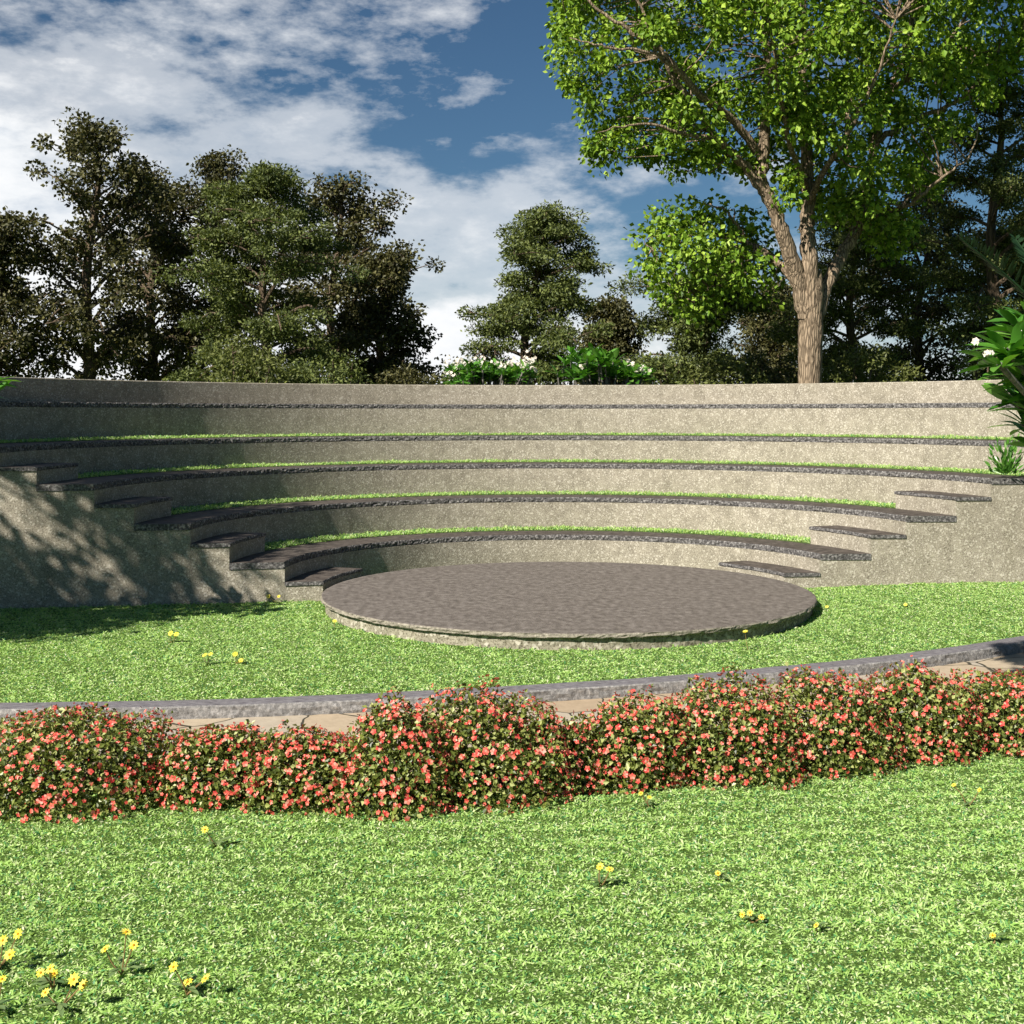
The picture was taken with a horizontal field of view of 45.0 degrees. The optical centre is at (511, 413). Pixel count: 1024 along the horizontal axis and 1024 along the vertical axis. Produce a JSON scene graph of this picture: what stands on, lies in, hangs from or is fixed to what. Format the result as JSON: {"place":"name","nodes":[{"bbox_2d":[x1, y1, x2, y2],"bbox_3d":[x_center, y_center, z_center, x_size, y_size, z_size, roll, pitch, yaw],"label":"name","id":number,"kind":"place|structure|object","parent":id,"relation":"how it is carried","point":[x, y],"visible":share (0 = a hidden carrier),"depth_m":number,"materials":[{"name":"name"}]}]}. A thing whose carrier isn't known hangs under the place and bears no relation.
{"place":"outdoors","nodes":[
{"label":"outdoors","id":0,"kind":"place"},
{"bbox_2d":[0,431,1022,442],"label":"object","id":1,"kind":"structure","parent":0,"point":[433,433],"depth_m":19.33,"materials":[{"name":"green plant"}]},
{"bbox_2d":[0,704,1023,1023],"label":"lawn","id":2,"kind":"structure","parent":0,"point":[742,969],"depth_m":5.23,"materials":[{"name":"green plant"}]},
{"bbox_2d":[0,975,14,1009],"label":"yellow wildflower","id":3,"kind":"object","parent":2,"relation":"on","point":[2,979],"visible":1,"depth_m":4.37,"materials":[{"name":"green plant"}]},
{"bbox_2d":[0,929,21,966],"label":"yellow wildflower","id":4,"kind":"object","parent":2,"relation":"on","point":[9,954],"visible":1,"depth_m":4.72,"materials":[{"name":"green plant"}]},
{"bbox_2d":[30,964,63,989],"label":"yellow wildflower","id":5,"kind":"object","parent":2,"relation":"on","point":[44,981],"visible":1,"depth_m":4.55,"materials":[{"name":"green plant"}]},
{"bbox_2d":[35,972,87,1016],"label":"yellow wildflower","id":6,"kind":"object","parent":2,"relation":"on","point":[73,978],"visible":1,"depth_m":4.39,"materials":[{"name":"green plant"}]},
{"bbox_2d":[0,701,194,823],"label":"flowering bush","id":7,"kind":"object","parent":2,"relation":"on","point":[124,744],"visible":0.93,"depth_m":6.67,"materials":[{"name":"green plant"}]},
{"bbox_2d":[101,928,145,976],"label":"yellow wildflower","id":8,"kind":"object","parent":2,"relation":"on","point":[133,944],"visible":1,"depth_m":4.66,"materials":[{"name":"green plant"}]},
{"bbox_2d":[169,961,209,994],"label":"yellow wildflower","id":9,"kind":"object","parent":2,"relation":"on","point":[185,983],"visible":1,"depth_m":4.51,"materials":[{"name":"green plant"}]},
{"bbox_2d":[144,719,290,811],"bbox_3d":[-1.627,1.923,6.933,0.889,0.442,0.735,0,0,0],"label":"flowering bush","id":10,"kind":"object","parent":2,"relation":"on","point":[208,752],"visible":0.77,"depth_m":6.71,"materials":[{"name":"green plant"}]},
{"bbox_2d":[201,826,234,846],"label":"yellow wildflower","id":11,"kind":"object","parent":2,"relation":"on","point":[204,829],"visible":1,"depth_m":6.05,"materials":[{"name":"green plant"}]},
{"bbox_2d":[240,719,376,816],"bbox_3d":[-1.113,1.923,6.823,0.785,0.447,0.649,0,0,0],"label":"flowering bush","id":12,"kind":"object","parent":2,"relation":"on","point":[320,759],"visible":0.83,"depth_m":6.64,"materials":[{"name":"green plant"}]},
{"bbox_2d":[327,685,463,821],"bbox_3d":[-0.627,1.816,6.721,0.746,0.660,0.654,0,0,0],"label":"flowering bush","id":13,"kind":"object","parent":2,"relation":"on","point":[384,782],"visible":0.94,"depth_m":6.55,"materials":[{"name":"green plant"}]},
{"bbox_2d":[394,674,576,815],"bbox_3d":[-0.165,1.813,6.983,1.035,0.671,0.963,0,0,0],"label":"flowering bush","id":14,"kind":"object","parent":2,"relation":"on","point":[494,765],"visible":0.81,"depth_m":6.74,"materials":[{"name":"green plant"}]},
{"bbox_2d":[503,710,611,797],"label":"flowering bush","id":15,"kind":"object","parent":2,"relation":"on","point":[578,761],"visible":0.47,"depth_m":6.91,"materials":[{"name":"green plant"}]},
{"bbox_2d":[589,863,616,886],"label":"yellow wildflower","id":16,"kind":"object","parent":2,"relation":"on","point":[600,867],"visible":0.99,"depth_m":5.53,"materials":[{"name":"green plant"}]},
{"bbox_2d":[568,684,701,794],"bbox_3d":[0.671,1.875,7.224,0.879,0.543,0.752,0,0,0],"label":"flowering bush","id":17,"kind":"object","parent":2,"relation":"on","point":[625,726],"visible":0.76,"depth_m":7.02,"materials":[{"name":"green plant"}]},
{"bbox_2d":[638,792,653,806],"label":"yellow wildflower","id":18,"kind":"object","parent":2,"relation":"on","point":[648,802],"visible":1,"depth_m":6.66,"materials":[{"name":"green plant"}]},
{"bbox_2d":[712,869,727,879],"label":"yellow wildflower","id":19,"kind":"object","parent":2,"relation":"on","point":[717,872],"visible":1,"depth_m":5.60,"materials":[{"name":"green plant"}]},
{"bbox_2d":[643,662,811,790],"bbox_3d":[1.283,1.825,7.375,1.044,0.641,0.858,0,0,0],"label":"flowering bush","id":20,"kind":"object","parent":2,"relation":"on","point":[724,751],"visible":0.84,"depth_m":7.14,"materials":[{"name":"green plant"}]},
{"bbox_2d":[739,910,763,922],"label":"yellow wildflower","id":21,"kind":"object","parent":2,"relation":"on","point":[750,913],"visible":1,"depth_m":5.15,"materials":[{"name":"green plant"}]},
{"bbox_2d":[803,921,826,931],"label":"yellow wildflower","id":22,"kind":"object","parent":2,"relation":"on","point":[817,924],"visible":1,"depth_m":5.07,"materials":[{"name":"green plant"}]},
{"bbox_2d":[751,661,909,779],"bbox_3d":[1.916,1.836,7.528,0.920,0.622,0.795,0,0,0],"label":"flowering bush","id":23,"kind":"object","parent":2,"relation":"on","point":[837,745],"visible":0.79,"depth_m":7.35,"materials":[{"name":"green plant"}]},
{"bbox_2d":[842,655,991,765],"bbox_3d":[2.515,1.827,7.801,0.956,0.637,0.830,0,0,0],"label":"flowering bush","id":24,"kind":"object","parent":2,"relation":"on","point":[904,692],"visible":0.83,"depth_m":7.60,"materials":[{"name":"green plant"}]},
{"bbox_2d":[951,783,980,806],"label":"yellow wildflower","id":25,"kind":"object","parent":2,"relation":"on","point":[978,790],"visible":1,"depth_m":6.66,"materials":[{"name":"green plant"}]},
{"bbox_2d":[932,667,1023,757],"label":"flowering bush","id":26,"kind":"object","parent":2,"relation":"on","point":[1003,695],"visible":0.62,"depth_m":7.82,"materials":[{"name":"green plant"}]},
{"bbox_2d":[983,931,1005,943],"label":"yellow wildflower","id":27,"kind":"object","parent":2,"relation":"on","point":[993,935],"visible":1,"depth_m":4.96,"materials":[{"name":"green plant"}]},
{"bbox_2d":[0,580,1023,702],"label":"lawn","id":28,"kind":"structure","parent":0,"point":[332,648],"depth_m":10.96,"materials":[{"name":"green plant"}]},
{"bbox_2d":[167,630,178,642],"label":"yellow wildflower","id":29,"kind":"object","parent":28,"relation":"on","point":[170,633],"visible":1,"depth_m":11.45,"materials":[{"name":"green plant"}]},
{"bbox_2d":[199,652,212,665],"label":"yellow wildflower","id":30,"kind":"object","parent":28,"relation":"on","point":[209,654],"visible":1,"depth_m":10.43,"materials":[{"name":"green plant"}]},
{"bbox_2d":[232,652,245,663],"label":"yellow wildflower","id":31,"kind":"object","parent":28,"relation":"on","point":[235,655],"visible":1,"depth_m":10.48,"materials":[{"name":"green plant"}]},
{"bbox_2d":[266,594,283,602],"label":"yellow wildflower","id":32,"kind":"object","parent":28,"relation":"on","point":[268,597],"visible":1,"depth_m":13.89,"materials":[{"name":"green plant"}]},
{"bbox_2d":[739,630,754,648],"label":"yellow wildflower","id":33,"kind":"object","parent":28,"relation":"on","point":[745,631],"visible":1,"depth_m":11.10,"materials":[{"name":"green plant"}]},
{"bbox_2d":[0,652,1023,766],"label":"path","id":34,"kind":"structure","parent":0,"point":[342,722],"depth_m":8.86,"materials":[{"name":"beige concrete"}]},
{"bbox_2d":[0,0,1023,384],"label":"sky","id":35,"kind":"structure","parent":0,"point":[452,105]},
{"bbox_2d":[171,489,895,514],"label":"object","id":36,"kind":"structure","parent":0,"point":[302,498],"depth_m":17.89,"materials":[{"name":"green plant"}]},
{"bbox_2d":[265,524,810,549],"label":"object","id":37,"kind":"structure","parent":0,"point":[318,538],"depth_m":17.25,"materials":[{"name":"green plant"}]},
{"bbox_2d":[78,458,1023,477],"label":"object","id":38,"kind":"structure","parent":0,"point":[242,465],"depth_m":18.30,"materials":[{"name":"green plant"}]},
{"bbox_2d":[955,231,1023,296],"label":"palm plant","id":39,"kind":"object","parent":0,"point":[1003,264],"visible":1,"depth_m":12.27,"materials":[{"name":"green plant"}]},
{"label":"ground","id":40,"kind":"structure","parent":0,"visible":0},
{"bbox_2d":[0,376,20,398],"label":"frangipani","id":41,"kind":"object","parent":40,"relation":"on","point":[5,383],"visible":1,"depth_m":11.09,"materials":[{"name":"green plant"}]},
{"bbox_2d":[0,205,64,377],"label":"broadleaf tree","id":42,"kind":"object","parent":40,"relation":"on","point":[22,302],"visible":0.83,"depth_m":28.78,"materials":[{"name":"green plant"}]},
{"bbox_2d":[10,106,195,379],"bbox_3d":[-10.151,-2.586,30.022,4.606,9.551,4.640,0,0,0],"label":"broadleaf tree","id":43,"kind":"object","parent":40,"relation":"on","point":[89,139],"visible":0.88,"depth_m":29.68,"materials":[{"name":"green plant"}]},
{"bbox_2d":[47,159,223,381],"bbox_3d":[-9.694,-2.305,33.357,4.197,8.988,4.817,0,0,-41],"label":"broadleaf tree","id":44,"kind":"object","parent":40,"relation":"on","point":[167,248],"visible":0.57,"depth_m":32.67,"materials":[{"name":"green plant"}]},
{"bbox_2d":[144,144,297,380],"bbox_3d":[-8.227,-2.735,35.083,4.471,9.846,5.136,0,0,0],"label":"broadleaf tree","id":45,"kind":"object","parent":40,"relation":"on","point":[215,170],"visible":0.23,"depth_m":34.56,"materials":[{"name":"green plant"}]},
{"bbox_2d":[185,323,310,383],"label":"shrub","id":46,"kind":"object","parent":40,"relation":"on","point":[263,366],"visible":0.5,"depth_m":25.71,"materials":[{"name":"green plant"}]},
{"bbox_2d":[147,159,371,383],"bbox_3d":[-5.697,-1.811,28.625,5.151,8.002,5.463,0,0,0],"label":"feathery tree","id":47,"kind":"object","parent":40,"relation":"on","point":[231,298],"visible":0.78,"depth_m":28.02,"materials":[{"name":"green plant"}]},
{"bbox_2d":[274,349,376,383],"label":"shrub","id":48,"kind":"object","parent":40,"relation":"on","point":[309,372],"visible":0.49,"depth_m":26.40,"materials":[{"name":"green plant"}]},
{"bbox_2d":[223,170,445,383],"bbox_3d":[-4.916,-2.245,34.089,6.104,8.870,4.491,0,0,0],"label":"broadleaf tree","id":49,"kind":"object","parent":40,"relation":"on","point":[351,223],"visible":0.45,"depth_m":33.62,"materials":[{"name":"green plant"}]},
{"bbox_2d":[319,238,457,384],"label":"broadleaf tree","id":50,"kind":"object","parent":40,"relation":"on","point":[372,317],"visible":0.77,"depth_m":31.60,"materials":[{"name":"green plant"}]},
{"bbox_2d":[374,362,442,384],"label":"shrub","id":51,"kind":"object","parent":40,"relation":"on","point":[402,376],"visible":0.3,"depth_m":27.78,"materials":[{"name":"green plant"}]},
{"bbox_2d":[438,350,541,384],"bbox_3d":[-0.415,0.497,23.496,1.997,3.388,1.435,0,0,0],"label":"frangipani","id":52,"kind":"object","parent":40,"relation":"on","point":[489,372],"visible":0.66,"depth_m":23.27,"materials":[{"name":"green plant"}]},
{"bbox_2d":[0,376,1023,608],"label":"amphitheatre","id":53,"kind":"object","parent":40,"relation":"on","point":[69,537],"visible":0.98,"depth_m":17.38,"materials":[{"name":"concrete"}]},
{"bbox_2d":[982,433,1023,473],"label":"leafy weed","id":54,"kind":"object","parent":53,"relation":"on","point":[1005,465],"visible":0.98,"depth_m":14.87,"materials":[{"name":"green plant"}]},
{"bbox_2d":[0,636,1023,721],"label":"kerb","id":55,"kind":"structure","parent":40,"relation":"on","point":[279,706],"depth_m":9.23,"materials":[{"name":"stone"}]},
{"bbox_2d":[436,199,617,384],"bbox_3d":[0.313,-1.386,28.800,4.205,7.149,4.408,0,0,0],"label":"feathery tree","id":56,"kind":"object","parent":40,"relation":"on","point":[530,247],"visible":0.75,"depth_m":28.50,"materials":[{"name":"green plant"}]},
{"bbox_2d":[543,345,582,384],"bbox_3d":[0.993,0.440,23.235,0.835,3.488,0.752,0,0,-28],"label":"frangipani","id":57,"kind":"object","parent":40,"relation":"on","point":[566,361],"visible":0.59,"depth_m":23.18,"materials":[{"name":"green plant"}]},
{"bbox_2d":[321,562,816,649],"bbox_3d":[0.604,2.071,13.757,5.413,0.220,5.421,0,0,0],"label":"round stage","id":58,"kind":"object","parent":40,"relation":"on","point":[568,605],"visible":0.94,"depth_m":12.71,"materials":[{"name":"concrete"}]},
{"bbox_2d":[564,342,657,384],"bbox_3d":[1.827,0.408,23.435,1.944,3.568,1.674,0,0,0],"label":"frangipani","id":59,"kind":"object","parent":40,"relation":"on","point":[605,365],"visible":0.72,"depth_m":23.08,"materials":[{"name":"green plant"}]},
{"bbox_2d":[576,293,649,384],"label":"broadleaf tree","id":60,"kind":"object","parent":40,"relation":"on","point":[617,312],"visible":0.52,"depth_m":33.66,"materials":[{"name":"green plant"}]},
{"bbox_2d":[633,350,685,384],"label":"shrub","id":61,"kind":"object","parent":40,"relation":"on","point":[656,364],"visible":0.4,"depth_m":26.71,"materials":[{"name":"green plant"}]},
{"bbox_2d":[604,241,789,384],"bbox_3d":[4.226,-0.931,28.927,4.184,6.240,3.566,0,0,0],"label":"feathery tree","id":62,"kind":"object","parent":40,"relation":"on","point":[691,344],"visible":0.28,"depth_m":28.48,"materials":[{"name":"green plant"}]},
{"bbox_2d":[678,341,775,384],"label":"shrub","id":63,"kind":"object","parent":40,"relation":"on","point":[722,370],"visible":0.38,"depth_m":25.85,"materials":[{"name":"green plant"}]},
{"bbox_2d":[728,277,797,377],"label":"broadleaf tree","id":64,"kind":"object","parent":40,"relation":"on","point":[752,326],"visible":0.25,"depth_m":34.54,"materials":[{"name":"green plant"}]},
{"bbox_2d":[735,353,797,383],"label":"shrub","id":65,"kind":"object","parent":40,"relation":"on","point":[775,378],"visible":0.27,"depth_m":26.77,"materials":[{"name":"green plant"}]},
{"bbox_2d":[539,0,1023,383],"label":"shade tree","id":66,"kind":"object","parent":40,"relation":"on","point":[799,110],"visible":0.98,"depth_m":23.61,"materials":[{"name":"green plant"}]},
{"bbox_2d":[761,181,963,382],"bbox_3d":[8.684,-1.830,30.858,5.372,8.042,4.683,0,0,-31],"label":"feathery tree","id":67,"kind":"object","parent":40,"relation":"on","point":[850,285],"visible":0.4,"depth_m":30.53,"materials":[{"name":"green plant"}]},
{"bbox_2d":[822,339,926,382],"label":"shrub","id":68,"kind":"object","parent":40,"relation":"on","point":[869,357],"visible":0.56,"depth_m":25.89,"materials":[{"name":"green plant"}]},
{"bbox_2d":[854,183,983,381],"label":"broadleaf tree","id":69,"kind":"object","parent":40,"relation":"on","point":[934,309],"visible":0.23,"depth_m":33.64,"materials":[{"name":"green plant"}]},
{"bbox_2d":[910,64,1023,380],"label":"feathery tree","id":70,"kind":"object","parent":40,"relation":"on","point":[999,167],"visible":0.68,"depth_m":27.39,"materials":[{"name":"green plant"}]},
{"bbox_2d":[945,330,1005,380],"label":"shrub","id":71,"kind":"object","parent":40,"relation":"on","point":[966,359],"visible":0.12,"depth_m":26.24,"materials":[{"name":"green plant"}]},
{"bbox_2d":[957,301,1023,455],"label":"frangipani","id":72,"kind":"object","parent":40,"relation":"on","point":[1008,362],"visible":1,"depth_m":9.37,"materials":[{"name":"green plant"}]},
{"bbox_2d":[962,204,1023,349],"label":"broadleaf tree","id":73,"kind":"object","parent":40,"relation":"on","point":[1006,284],"visible":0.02,"depth_m":34.18,"materials":[{"name":"green plant"}]}
]}

